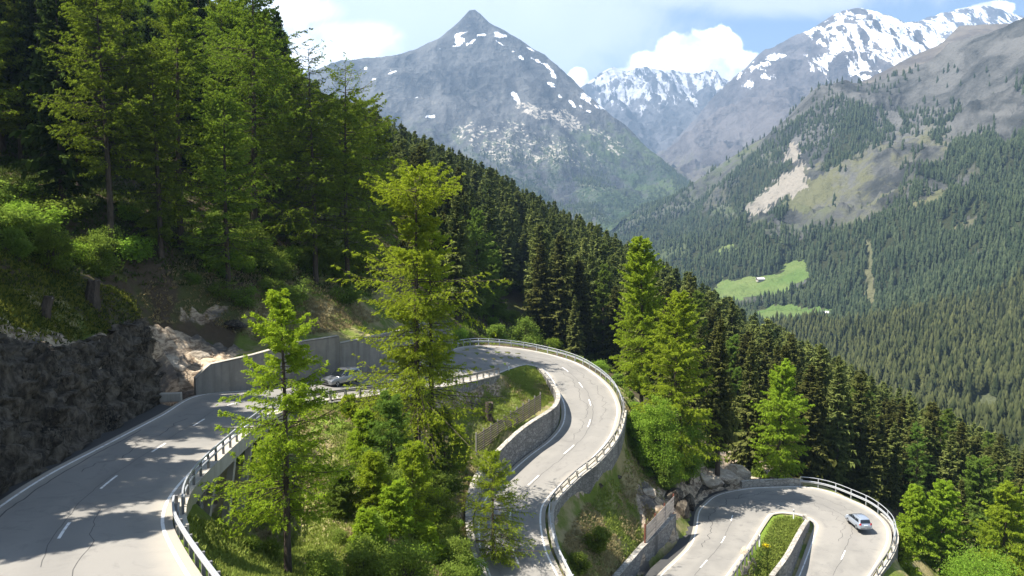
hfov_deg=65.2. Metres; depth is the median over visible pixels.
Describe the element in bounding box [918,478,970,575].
larch tree
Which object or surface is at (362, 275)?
bush
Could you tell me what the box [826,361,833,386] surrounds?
spruce tree
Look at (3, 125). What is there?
larch tree
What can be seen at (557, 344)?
bush
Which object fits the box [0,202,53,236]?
bush
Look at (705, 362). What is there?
spruce tree
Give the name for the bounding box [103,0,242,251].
larch tree
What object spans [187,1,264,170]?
larch tree
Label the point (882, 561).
guard rail
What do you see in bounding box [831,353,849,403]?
spruce tree
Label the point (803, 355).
spruce tree
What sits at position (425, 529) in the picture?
bush
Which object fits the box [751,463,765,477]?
bush
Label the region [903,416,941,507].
spruce tree
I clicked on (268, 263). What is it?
bush
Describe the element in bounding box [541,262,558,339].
spruce tree
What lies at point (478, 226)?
spruce tree
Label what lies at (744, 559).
guard rail
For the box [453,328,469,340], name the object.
bush
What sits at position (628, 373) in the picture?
spruce tree
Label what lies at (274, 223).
bush
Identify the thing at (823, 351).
spruce tree
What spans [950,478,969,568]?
spruce tree
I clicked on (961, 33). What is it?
mountain
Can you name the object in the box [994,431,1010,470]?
spruce tree
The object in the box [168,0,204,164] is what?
spruce tree
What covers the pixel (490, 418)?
tree stump
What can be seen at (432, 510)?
bush
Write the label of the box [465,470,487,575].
stone wall
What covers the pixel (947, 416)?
larch tree
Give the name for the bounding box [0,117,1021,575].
ground
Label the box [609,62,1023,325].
forest
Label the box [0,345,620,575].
road
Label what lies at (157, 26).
larch tree
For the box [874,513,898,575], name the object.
retaining wall
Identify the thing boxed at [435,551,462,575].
bush
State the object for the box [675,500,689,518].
boulder
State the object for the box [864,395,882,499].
spruce tree
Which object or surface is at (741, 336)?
spruce tree
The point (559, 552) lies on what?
guard rail
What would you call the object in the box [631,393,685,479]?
broadleaf tree
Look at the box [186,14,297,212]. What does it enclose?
larch tree
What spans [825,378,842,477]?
spruce tree
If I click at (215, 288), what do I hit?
bush
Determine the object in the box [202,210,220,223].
bush
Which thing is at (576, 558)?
bush
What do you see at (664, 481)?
bush
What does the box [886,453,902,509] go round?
spruce tree
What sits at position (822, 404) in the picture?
spruce tree
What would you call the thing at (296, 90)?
larch tree
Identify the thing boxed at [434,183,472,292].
spruce tree
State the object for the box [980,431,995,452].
larch tree
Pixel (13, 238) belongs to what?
bush
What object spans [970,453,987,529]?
spruce tree
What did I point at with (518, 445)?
retaining wall
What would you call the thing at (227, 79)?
spruce tree
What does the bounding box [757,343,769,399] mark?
spruce tree
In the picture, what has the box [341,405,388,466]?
young larch
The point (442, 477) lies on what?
bush
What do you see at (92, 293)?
tree stump
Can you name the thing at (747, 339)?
spruce tree
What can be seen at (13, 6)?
larch tree
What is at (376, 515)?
bush
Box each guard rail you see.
[172,495,220,575]
[181,396,300,513]
[299,367,499,400]
[457,338,623,410]
[549,397,624,510]
[549,503,573,575]
[732,535,758,575]
[800,477,895,542]
[871,539,895,575]
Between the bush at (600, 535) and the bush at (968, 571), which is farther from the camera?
the bush at (968, 571)
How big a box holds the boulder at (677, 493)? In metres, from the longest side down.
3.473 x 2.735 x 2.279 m
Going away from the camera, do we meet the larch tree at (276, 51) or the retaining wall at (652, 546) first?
the retaining wall at (652, 546)
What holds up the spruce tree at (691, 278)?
on the ground at (180, 339)
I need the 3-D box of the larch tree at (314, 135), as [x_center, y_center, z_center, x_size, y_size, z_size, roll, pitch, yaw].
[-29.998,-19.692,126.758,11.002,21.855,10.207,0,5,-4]
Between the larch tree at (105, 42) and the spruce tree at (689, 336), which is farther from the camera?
the spruce tree at (689, 336)
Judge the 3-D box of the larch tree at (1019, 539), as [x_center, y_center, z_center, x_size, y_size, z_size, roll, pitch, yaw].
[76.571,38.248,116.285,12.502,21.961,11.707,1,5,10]
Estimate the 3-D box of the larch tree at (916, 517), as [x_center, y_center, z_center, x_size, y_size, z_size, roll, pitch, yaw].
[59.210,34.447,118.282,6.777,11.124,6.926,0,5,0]
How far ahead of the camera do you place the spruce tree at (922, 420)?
179.29 m
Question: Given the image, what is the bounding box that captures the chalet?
[756,277,764,281]
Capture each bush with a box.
[0,176,51,205]
[0,195,79,236]
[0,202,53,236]
[0,226,41,261]
[1,199,29,213]
[25,185,100,221]
[26,219,78,274]
[60,238,97,262]
[62,234,90,254]
[81,232,124,281]
[84,224,127,247]
[112,228,167,262]
[114,203,147,222]
[174,231,206,258]
[182,271,205,286]
[183,210,198,222]
[193,226,233,240]
[200,225,221,249]
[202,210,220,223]
[202,234,239,256]
[206,278,237,300]
[223,212,249,227]
[227,283,261,309]
[234,255,260,274]
[241,534,261,551]
[256,249,289,269]
[256,256,287,280]
[256,275,287,292]
[257,285,305,311]
[259,242,289,269]
[260,230,276,241]
[261,539,281,558]
[264,220,293,235]
[268,245,298,265]
[271,241,301,263]
[271,262,297,280]
[277,276,314,300]
[283,214,311,232]
[295,253,326,272]
[302,546,346,575]
[318,254,348,275]
[320,252,344,273]
[324,241,343,261]
[324,283,367,305]
[326,528,349,543]
[335,263,356,277]
[336,272,353,287]
[339,546,384,575]
[340,529,394,569]
[348,550,433,575]
[350,271,373,289]
[350,448,417,513]
[355,503,392,530]
[371,532,454,575]
[382,440,405,454]
[382,543,436,573]
[383,540,407,549]
[415,480,461,529]
[415,502,444,524]
[424,467,454,489]
[435,519,455,546]
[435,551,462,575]
[436,534,476,575]
[436,553,480,575]
[448,517,464,529]
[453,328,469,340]
[459,330,474,340]
[465,556,492,575]
[484,316,501,324]
[485,323,508,341]
[497,309,512,319]
[508,310,520,322]
[546,337,562,348]
[566,550,592,575]
[581,523,613,554]
[585,354,593,360]
[586,351,603,359]
[591,359,611,371]
[611,372,625,386]
[626,409,646,448]
[627,391,633,399]
[627,401,641,411]
[649,459,681,489]
[674,468,685,484]
[680,470,692,481]
[701,452,723,468]
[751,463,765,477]
[932,537,1022,575]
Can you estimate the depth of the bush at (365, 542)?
50.37 m
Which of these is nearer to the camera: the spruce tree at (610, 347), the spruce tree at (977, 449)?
the spruce tree at (977, 449)
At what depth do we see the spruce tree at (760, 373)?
155.41 m
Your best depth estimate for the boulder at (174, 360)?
80.22 m
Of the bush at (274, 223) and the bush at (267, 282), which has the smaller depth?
the bush at (267, 282)
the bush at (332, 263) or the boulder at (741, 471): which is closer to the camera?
the bush at (332, 263)
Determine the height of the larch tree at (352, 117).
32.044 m
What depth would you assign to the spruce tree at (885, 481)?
146.78 m
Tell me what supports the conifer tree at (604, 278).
on the ground at (180, 339)
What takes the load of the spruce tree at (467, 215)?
on the ground at (180, 339)
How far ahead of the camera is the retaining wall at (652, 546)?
91.95 m
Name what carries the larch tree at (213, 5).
on the ground at (180, 339)
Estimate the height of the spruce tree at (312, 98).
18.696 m
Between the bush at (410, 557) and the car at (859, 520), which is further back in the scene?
the car at (859, 520)
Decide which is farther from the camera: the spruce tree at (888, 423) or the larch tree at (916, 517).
the spruce tree at (888, 423)
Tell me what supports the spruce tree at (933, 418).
on the ground at (180, 339)
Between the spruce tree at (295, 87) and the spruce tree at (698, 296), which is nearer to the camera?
the spruce tree at (295, 87)
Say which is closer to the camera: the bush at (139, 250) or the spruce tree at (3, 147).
the bush at (139, 250)
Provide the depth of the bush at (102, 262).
78.66 m
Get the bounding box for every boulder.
[166,355,179,371]
[176,363,188,371]
[186,351,211,359]
[224,320,248,329]
[643,488,655,498]
[664,487,682,506]
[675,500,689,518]
[683,493,694,510]
[700,473,724,488]
[707,468,737,483]
[725,464,750,479]
[740,546,747,554]
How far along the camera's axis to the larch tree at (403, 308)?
74.28 m
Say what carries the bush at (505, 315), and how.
on the ground at (180, 339)
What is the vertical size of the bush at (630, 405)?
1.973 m
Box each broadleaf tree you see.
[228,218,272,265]
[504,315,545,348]
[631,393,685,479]
[667,409,712,484]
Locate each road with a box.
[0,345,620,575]
[657,486,891,575]
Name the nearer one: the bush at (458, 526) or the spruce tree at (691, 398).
the bush at (458, 526)
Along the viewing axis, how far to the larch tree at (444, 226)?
164.23 m
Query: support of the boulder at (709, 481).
on the ground at (180, 339)
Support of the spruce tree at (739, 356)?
on the ground at (180, 339)
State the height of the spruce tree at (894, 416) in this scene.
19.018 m
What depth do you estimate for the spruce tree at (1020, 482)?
159.53 m
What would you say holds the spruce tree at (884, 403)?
on the ground at (180, 339)
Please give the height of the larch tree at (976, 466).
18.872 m
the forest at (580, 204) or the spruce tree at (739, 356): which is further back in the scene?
the forest at (580, 204)
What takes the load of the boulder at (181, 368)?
on the ground at (180, 339)
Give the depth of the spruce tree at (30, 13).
98.87 m
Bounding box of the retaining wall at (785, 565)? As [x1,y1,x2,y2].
[769,514,809,575]
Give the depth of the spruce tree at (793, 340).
182.31 m
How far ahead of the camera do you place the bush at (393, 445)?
72.71 m
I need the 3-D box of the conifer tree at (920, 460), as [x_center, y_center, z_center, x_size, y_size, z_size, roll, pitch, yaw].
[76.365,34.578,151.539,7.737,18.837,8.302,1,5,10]
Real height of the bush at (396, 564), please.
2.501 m
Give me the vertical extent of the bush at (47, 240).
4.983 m
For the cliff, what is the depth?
56.33 m
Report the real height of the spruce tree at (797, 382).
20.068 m
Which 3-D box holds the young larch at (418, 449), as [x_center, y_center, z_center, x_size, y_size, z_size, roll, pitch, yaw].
[-7.840,16.224,64.030,5.600,8.359,4.666,-4,7,-36]
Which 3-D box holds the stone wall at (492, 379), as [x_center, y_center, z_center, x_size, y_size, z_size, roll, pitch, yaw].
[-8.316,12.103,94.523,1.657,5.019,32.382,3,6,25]
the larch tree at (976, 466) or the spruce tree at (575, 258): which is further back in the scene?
the spruce tree at (575, 258)
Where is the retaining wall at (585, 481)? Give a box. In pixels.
[548,410,626,575]
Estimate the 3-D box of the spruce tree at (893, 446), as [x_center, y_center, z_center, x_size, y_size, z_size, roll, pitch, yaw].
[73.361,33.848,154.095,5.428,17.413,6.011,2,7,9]
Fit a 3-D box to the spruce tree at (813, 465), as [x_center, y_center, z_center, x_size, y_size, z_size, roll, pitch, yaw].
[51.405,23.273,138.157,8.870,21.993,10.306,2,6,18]
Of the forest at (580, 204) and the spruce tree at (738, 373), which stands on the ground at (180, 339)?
the spruce tree at (738, 373)
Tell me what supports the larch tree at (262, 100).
on the ground at (180, 339)
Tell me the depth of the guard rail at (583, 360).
136.07 m
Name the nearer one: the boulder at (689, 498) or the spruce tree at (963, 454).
the boulder at (689, 498)
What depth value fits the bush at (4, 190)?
82.03 m
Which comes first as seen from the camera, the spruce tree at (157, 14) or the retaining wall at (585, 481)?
the retaining wall at (585, 481)
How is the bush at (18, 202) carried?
on the ground at (180, 339)
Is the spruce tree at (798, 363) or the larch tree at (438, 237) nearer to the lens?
the larch tree at (438, 237)
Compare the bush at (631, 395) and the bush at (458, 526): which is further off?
the bush at (631, 395)
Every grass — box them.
[139,259,379,340]
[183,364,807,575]
[255,375,666,575]
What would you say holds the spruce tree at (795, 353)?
on the ground at (180, 339)
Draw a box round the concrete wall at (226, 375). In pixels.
[194,322,452,394]
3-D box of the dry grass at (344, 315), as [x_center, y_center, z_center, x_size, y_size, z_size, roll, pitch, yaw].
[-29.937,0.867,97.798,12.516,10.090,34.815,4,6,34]
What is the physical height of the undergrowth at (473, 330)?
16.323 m
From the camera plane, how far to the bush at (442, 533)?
66.31 m
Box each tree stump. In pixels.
[38,295,54,320]
[85,279,100,308]
[484,402,493,422]
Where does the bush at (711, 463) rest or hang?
on the ground at (180, 339)
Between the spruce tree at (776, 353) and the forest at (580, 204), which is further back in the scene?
the forest at (580, 204)
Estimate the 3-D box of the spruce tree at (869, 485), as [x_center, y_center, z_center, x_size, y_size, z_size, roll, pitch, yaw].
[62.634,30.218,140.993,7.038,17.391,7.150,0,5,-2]
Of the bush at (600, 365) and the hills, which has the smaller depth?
the bush at (600, 365)
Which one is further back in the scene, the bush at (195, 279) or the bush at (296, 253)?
the bush at (296, 253)
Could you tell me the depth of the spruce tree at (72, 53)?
107.12 m
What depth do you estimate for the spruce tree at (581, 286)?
184.98 m
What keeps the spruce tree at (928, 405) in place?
on the ground at (180, 339)
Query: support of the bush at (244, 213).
on the ground at (180, 339)
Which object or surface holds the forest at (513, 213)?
on the ground at (180, 339)
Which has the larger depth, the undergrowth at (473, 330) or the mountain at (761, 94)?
the mountain at (761, 94)
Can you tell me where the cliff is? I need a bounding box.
[0,315,165,495]
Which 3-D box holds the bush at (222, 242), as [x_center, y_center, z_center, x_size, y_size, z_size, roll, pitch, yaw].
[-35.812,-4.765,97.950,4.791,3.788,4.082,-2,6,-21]
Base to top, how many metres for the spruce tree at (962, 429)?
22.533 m
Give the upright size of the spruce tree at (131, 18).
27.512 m
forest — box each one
[339,97,1023,480]
[445,128,691,226]
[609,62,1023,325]
[759,268,1023,453]
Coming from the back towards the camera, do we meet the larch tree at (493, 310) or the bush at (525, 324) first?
the larch tree at (493, 310)
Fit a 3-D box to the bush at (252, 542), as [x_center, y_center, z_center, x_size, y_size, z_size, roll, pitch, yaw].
[-15.211,15.025,46.602,1.278,1.260,1.132,1,5,12]
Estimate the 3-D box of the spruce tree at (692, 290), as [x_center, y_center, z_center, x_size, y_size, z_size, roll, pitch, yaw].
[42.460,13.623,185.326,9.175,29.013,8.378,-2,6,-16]
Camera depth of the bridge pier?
48.42 m
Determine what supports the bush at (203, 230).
on the ground at (180, 339)
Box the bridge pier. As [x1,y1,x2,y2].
[196,494,203,509]
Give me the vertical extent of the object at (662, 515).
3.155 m
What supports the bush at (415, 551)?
on the ground at (180, 339)
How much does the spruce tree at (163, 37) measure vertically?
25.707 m
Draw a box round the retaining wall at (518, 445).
[478,366,559,493]
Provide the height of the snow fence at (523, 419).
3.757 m
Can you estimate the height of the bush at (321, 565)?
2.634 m
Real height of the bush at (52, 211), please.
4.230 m
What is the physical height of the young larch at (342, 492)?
4.296 m
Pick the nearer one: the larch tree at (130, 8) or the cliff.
the cliff
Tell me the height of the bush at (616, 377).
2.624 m
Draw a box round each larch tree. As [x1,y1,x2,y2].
[0,0,48,158]
[0,4,48,136]
[0,37,21,128]
[28,0,175,255]
[76,2,113,120]
[86,2,126,146]
[95,0,168,167]
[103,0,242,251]
[116,39,199,264]
[133,0,162,43]
[146,0,204,175]
[171,87,276,297]
[174,0,326,244]
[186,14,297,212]
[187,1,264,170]
[194,288,360,572]
[199,0,239,75]
[200,11,293,197]
[244,51,277,161]
[247,4,260,13]
[257,39,383,284]
[258,62,328,220]
[262,49,301,193]
[282,52,399,283]
[286,55,320,139]
[298,94,347,224]
[312,82,321,115]
[319,98,365,215]
[322,92,420,287]
[325,159,522,474]
[375,224,477,465]
[434,208,477,313]
[453,449,550,569]
[479,249,510,319]
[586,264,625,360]
[609,236,674,412]
[627,290,733,467]
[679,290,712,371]
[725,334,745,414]
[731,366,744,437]
[746,358,815,478]
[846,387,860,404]
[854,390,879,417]
[894,483,939,558]
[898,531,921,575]
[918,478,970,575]
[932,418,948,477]
[939,408,957,447]
[957,455,1009,561]
[957,480,1023,575]
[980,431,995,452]
[997,486,1023,575]
[1001,466,1022,544]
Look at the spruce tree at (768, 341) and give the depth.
175.16 m
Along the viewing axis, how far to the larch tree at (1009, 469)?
156.81 m
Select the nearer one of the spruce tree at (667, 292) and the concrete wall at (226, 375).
the concrete wall at (226, 375)
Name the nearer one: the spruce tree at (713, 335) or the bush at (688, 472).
the bush at (688, 472)
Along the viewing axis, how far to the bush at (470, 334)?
149.35 m
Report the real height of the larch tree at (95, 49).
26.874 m
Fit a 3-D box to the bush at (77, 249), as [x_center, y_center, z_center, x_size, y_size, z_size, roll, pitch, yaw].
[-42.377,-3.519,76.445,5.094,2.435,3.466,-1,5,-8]
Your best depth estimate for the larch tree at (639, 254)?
117.04 m
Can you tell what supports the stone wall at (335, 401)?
on the ground at (180, 339)
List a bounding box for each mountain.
[302,10,688,231]
[581,67,730,167]
[602,8,940,235]
[862,23,1010,82]
[918,6,1023,42]
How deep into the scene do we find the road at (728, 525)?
104.81 m
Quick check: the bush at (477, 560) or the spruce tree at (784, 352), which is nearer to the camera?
the bush at (477, 560)
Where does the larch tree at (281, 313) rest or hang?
on the ground at (180, 339)
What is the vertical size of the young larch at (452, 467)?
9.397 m
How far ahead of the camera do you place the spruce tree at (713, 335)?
157.66 m
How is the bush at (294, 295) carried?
on the ground at (180, 339)
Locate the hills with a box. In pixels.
[602,18,1023,404]
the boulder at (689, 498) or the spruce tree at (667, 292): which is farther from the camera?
the spruce tree at (667, 292)
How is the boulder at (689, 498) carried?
on the ground at (180, 339)
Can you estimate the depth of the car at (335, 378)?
85.61 m
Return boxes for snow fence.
[475,392,540,454]
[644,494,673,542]
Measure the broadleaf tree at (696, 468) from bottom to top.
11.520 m
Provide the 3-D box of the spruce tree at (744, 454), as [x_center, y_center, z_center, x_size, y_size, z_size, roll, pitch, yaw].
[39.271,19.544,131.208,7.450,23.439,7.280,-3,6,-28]
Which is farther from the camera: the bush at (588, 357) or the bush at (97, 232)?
the bush at (588, 357)
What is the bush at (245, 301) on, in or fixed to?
on the ground at (180, 339)
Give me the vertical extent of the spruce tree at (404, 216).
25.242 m
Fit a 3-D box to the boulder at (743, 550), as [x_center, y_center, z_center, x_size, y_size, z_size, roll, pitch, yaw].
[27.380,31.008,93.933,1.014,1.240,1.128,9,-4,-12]
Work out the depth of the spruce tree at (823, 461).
144.56 m
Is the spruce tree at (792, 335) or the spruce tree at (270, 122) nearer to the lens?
the spruce tree at (270, 122)
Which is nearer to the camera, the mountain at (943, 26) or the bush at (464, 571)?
the bush at (464, 571)
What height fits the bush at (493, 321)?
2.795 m
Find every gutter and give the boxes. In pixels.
[0,404,170,499]
[643,489,728,575]
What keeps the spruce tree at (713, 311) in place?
on the ground at (180, 339)
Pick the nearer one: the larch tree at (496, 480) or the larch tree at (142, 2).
the larch tree at (496, 480)
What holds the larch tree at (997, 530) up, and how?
on the ground at (180, 339)
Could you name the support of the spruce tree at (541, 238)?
on the ground at (180, 339)
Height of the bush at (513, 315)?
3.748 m
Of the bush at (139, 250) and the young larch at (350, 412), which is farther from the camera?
the bush at (139, 250)
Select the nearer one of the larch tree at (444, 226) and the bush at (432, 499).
the bush at (432, 499)
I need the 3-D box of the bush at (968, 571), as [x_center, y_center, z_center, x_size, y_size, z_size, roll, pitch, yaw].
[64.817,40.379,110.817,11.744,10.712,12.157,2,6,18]
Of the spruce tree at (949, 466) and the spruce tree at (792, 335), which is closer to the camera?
the spruce tree at (949, 466)
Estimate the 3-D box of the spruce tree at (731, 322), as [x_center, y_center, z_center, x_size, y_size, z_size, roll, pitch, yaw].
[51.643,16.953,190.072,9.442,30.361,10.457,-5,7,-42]
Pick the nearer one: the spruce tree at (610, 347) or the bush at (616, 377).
the bush at (616, 377)
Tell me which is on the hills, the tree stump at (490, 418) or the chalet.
the chalet
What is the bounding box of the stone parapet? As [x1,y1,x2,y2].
[740,478,802,487]
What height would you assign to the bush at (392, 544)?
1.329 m
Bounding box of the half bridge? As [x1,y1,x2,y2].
[174,410,292,534]
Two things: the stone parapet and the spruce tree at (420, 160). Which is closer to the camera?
the stone parapet
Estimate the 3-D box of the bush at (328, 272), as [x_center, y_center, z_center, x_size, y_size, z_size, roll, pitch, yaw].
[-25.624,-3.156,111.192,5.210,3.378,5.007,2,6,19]
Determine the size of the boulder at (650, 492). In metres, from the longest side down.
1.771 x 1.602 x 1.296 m
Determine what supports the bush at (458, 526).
on the ground at (180, 339)
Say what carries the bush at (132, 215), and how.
on the ground at (180, 339)
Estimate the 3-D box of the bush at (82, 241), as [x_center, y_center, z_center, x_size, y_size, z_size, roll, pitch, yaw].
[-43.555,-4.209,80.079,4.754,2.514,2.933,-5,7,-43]
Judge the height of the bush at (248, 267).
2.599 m
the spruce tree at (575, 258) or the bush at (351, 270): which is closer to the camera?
the bush at (351, 270)
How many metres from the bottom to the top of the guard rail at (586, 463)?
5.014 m
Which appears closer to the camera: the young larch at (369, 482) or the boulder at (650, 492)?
the young larch at (369, 482)
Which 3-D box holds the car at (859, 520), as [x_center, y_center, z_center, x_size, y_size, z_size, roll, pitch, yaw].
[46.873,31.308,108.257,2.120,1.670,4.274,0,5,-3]
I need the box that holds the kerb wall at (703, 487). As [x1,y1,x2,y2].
[694,483,729,499]
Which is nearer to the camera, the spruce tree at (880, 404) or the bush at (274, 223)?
the bush at (274, 223)
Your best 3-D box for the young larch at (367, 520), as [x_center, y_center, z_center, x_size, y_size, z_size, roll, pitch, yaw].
[-9.755,16.364,53.750,2.765,3.618,2.879,-5,7,-44]
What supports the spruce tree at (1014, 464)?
on the ground at (180, 339)
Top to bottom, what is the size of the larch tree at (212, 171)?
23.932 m
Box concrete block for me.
[159,392,181,401]
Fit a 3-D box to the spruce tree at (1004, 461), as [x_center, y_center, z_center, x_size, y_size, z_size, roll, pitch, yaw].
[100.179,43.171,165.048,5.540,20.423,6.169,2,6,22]
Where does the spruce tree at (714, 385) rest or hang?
on the ground at (180, 339)
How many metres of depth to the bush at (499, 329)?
152.90 m
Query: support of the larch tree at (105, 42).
on the ground at (180, 339)
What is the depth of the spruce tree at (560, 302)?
182.69 m
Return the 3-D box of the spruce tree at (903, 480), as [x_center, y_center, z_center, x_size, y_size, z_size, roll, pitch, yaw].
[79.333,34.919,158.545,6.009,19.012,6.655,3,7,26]
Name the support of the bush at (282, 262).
on the ground at (180, 339)
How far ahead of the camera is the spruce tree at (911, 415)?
166.01 m
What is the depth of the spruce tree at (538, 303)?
183.33 m
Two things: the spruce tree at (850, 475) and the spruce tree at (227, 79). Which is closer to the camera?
the spruce tree at (227, 79)
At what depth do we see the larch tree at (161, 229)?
85.80 m
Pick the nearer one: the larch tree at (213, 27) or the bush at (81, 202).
the bush at (81, 202)
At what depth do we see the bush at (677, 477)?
109.50 m
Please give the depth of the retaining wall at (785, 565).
97.54 m
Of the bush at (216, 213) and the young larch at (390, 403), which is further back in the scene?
the bush at (216, 213)
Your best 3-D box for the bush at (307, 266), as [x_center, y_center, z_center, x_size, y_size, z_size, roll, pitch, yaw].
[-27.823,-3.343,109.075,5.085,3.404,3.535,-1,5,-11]
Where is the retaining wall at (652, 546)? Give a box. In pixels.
[612,513,676,575]
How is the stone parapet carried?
on the ground at (180, 339)
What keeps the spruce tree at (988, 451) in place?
on the ground at (180, 339)
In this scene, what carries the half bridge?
on the ground at (180, 339)
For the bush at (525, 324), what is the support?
on the ground at (180, 339)
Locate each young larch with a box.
[321,466,358,519]
[339,393,357,420]
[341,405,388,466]
[347,505,388,549]
[349,448,391,523]
[361,389,418,481]
[376,477,418,540]
[389,440,450,527]
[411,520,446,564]
[422,405,470,497]
[446,423,472,470]
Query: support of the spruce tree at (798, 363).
on the ground at (180, 339)
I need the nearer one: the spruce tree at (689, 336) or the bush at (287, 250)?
the bush at (287, 250)
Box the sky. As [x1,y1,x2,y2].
[211,0,1023,87]
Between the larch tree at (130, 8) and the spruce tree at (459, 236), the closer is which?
the larch tree at (130, 8)
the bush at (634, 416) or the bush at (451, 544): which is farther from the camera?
the bush at (634, 416)
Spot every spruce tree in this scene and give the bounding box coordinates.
[0,0,29,152]
[0,0,60,155]
[9,0,105,208]
[22,1,92,132]
[34,2,120,193]
[107,0,145,152]
[109,15,138,86]
[133,0,174,141]
[151,10,161,48]
[160,1,174,83]
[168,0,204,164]
[170,0,220,176]
[205,62,263,201]
[214,14,231,79]
[256,33,293,187]
[266,7,299,108]
[292,82,315,184]
[306,84,318,162]
[362,137,385,205]
[392,150,416,246]
[400,143,436,262]
[405,174,444,288]
[433,180,448,285]
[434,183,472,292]
[437,193,485,321]
[453,164,470,224]
[458,194,485,291]
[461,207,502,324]
[473,213,490,296]
[519,242,562,340]
[520,223,554,334]
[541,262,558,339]
[542,234,583,348]
[561,260,599,356]
[563,296,585,355]
[566,255,590,316]
[595,285,625,366]
[612,275,658,375]
[615,287,661,392]
[638,284,682,403]
[653,280,666,389]
[678,285,704,346]
[679,332,693,410]
[680,269,702,320]
[680,365,702,423]
[685,326,712,423]
[696,313,742,475]
[702,306,718,332]
[703,309,715,374]
[704,324,731,411]
[706,362,717,436]
[724,296,743,348]
[726,337,771,471]
[730,334,745,375]
[731,328,757,384]
[731,345,748,431]
[743,345,769,443]
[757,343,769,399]
[760,330,774,386]
[760,342,809,477]
[765,342,781,441]
[782,338,803,369]
[784,342,805,381]
[784,362,836,482]
[787,330,804,359]
[790,354,803,381]
[793,375,801,470]
[800,348,806,369]
[809,363,832,472]
[810,341,832,399]
[817,397,833,482]
[818,362,860,492]
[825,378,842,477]
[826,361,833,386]
[826,395,861,498]
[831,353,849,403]
[846,367,859,393]
[848,367,879,498]
[852,412,890,507]
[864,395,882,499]
[872,414,894,506]
[875,398,884,436]
[881,396,893,418]
[882,420,908,502]
[884,401,900,463]
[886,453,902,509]
[891,397,898,415]
[892,411,898,420]
[893,397,908,494]
[897,397,922,496]
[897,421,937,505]
[898,420,921,502]
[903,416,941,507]
[918,402,943,478]
[919,410,928,435]
[921,402,936,425]
[933,432,964,529]
[940,435,963,501]
[943,420,972,486]
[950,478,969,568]
[954,445,972,510]
[968,434,985,527]
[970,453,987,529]
[972,444,1004,539]
[983,446,992,457]
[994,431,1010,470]
[995,453,1008,503]
[1008,454,1019,484]
[1013,449,1023,528]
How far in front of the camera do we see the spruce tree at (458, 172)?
188.31 m
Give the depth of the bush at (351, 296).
108.39 m
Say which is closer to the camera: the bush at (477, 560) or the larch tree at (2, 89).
the bush at (477, 560)
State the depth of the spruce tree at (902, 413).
168.92 m
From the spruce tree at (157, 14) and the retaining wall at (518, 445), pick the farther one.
the spruce tree at (157, 14)
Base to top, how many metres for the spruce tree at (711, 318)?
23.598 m
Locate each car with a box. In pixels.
[321,366,363,386]
[845,513,871,528]
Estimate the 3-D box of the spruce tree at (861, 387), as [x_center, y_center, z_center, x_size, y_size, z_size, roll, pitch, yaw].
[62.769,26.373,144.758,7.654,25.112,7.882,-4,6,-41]
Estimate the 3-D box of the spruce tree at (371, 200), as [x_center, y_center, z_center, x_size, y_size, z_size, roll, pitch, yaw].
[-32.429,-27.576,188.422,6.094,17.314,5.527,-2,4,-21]
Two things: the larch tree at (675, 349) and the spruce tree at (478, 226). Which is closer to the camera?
the larch tree at (675, 349)
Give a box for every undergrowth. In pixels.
[0,138,381,295]
[0,249,142,343]
[459,315,634,410]
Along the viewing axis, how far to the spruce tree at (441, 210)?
172.60 m
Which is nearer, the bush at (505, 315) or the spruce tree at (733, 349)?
the spruce tree at (733, 349)
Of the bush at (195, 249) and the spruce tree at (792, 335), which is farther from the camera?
the spruce tree at (792, 335)
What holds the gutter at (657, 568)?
on the road at (728, 525)
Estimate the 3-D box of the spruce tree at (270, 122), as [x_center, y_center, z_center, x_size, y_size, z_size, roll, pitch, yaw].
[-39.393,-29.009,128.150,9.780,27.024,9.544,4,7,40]
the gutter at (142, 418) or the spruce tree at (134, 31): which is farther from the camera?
the spruce tree at (134, 31)
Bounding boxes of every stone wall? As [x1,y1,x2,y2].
[294,400,340,417]
[356,374,499,401]
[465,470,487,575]
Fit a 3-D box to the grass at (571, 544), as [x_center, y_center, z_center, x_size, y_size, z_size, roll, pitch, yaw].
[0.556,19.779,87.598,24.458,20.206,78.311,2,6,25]
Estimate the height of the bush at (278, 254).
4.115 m
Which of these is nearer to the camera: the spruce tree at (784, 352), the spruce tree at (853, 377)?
the spruce tree at (784, 352)
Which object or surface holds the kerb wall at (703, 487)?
on the ground at (180, 339)
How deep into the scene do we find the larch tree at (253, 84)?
102.88 m
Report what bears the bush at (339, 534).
on the ground at (180, 339)
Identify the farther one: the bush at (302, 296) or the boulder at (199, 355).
the bush at (302, 296)
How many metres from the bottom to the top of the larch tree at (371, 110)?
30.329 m
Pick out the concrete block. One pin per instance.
(171, 397)
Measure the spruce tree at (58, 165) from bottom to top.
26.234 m
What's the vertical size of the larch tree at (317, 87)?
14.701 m
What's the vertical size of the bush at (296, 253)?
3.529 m
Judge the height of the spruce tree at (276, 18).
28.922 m
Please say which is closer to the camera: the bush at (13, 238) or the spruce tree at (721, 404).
the bush at (13, 238)
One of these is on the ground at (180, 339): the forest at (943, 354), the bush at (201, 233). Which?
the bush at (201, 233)

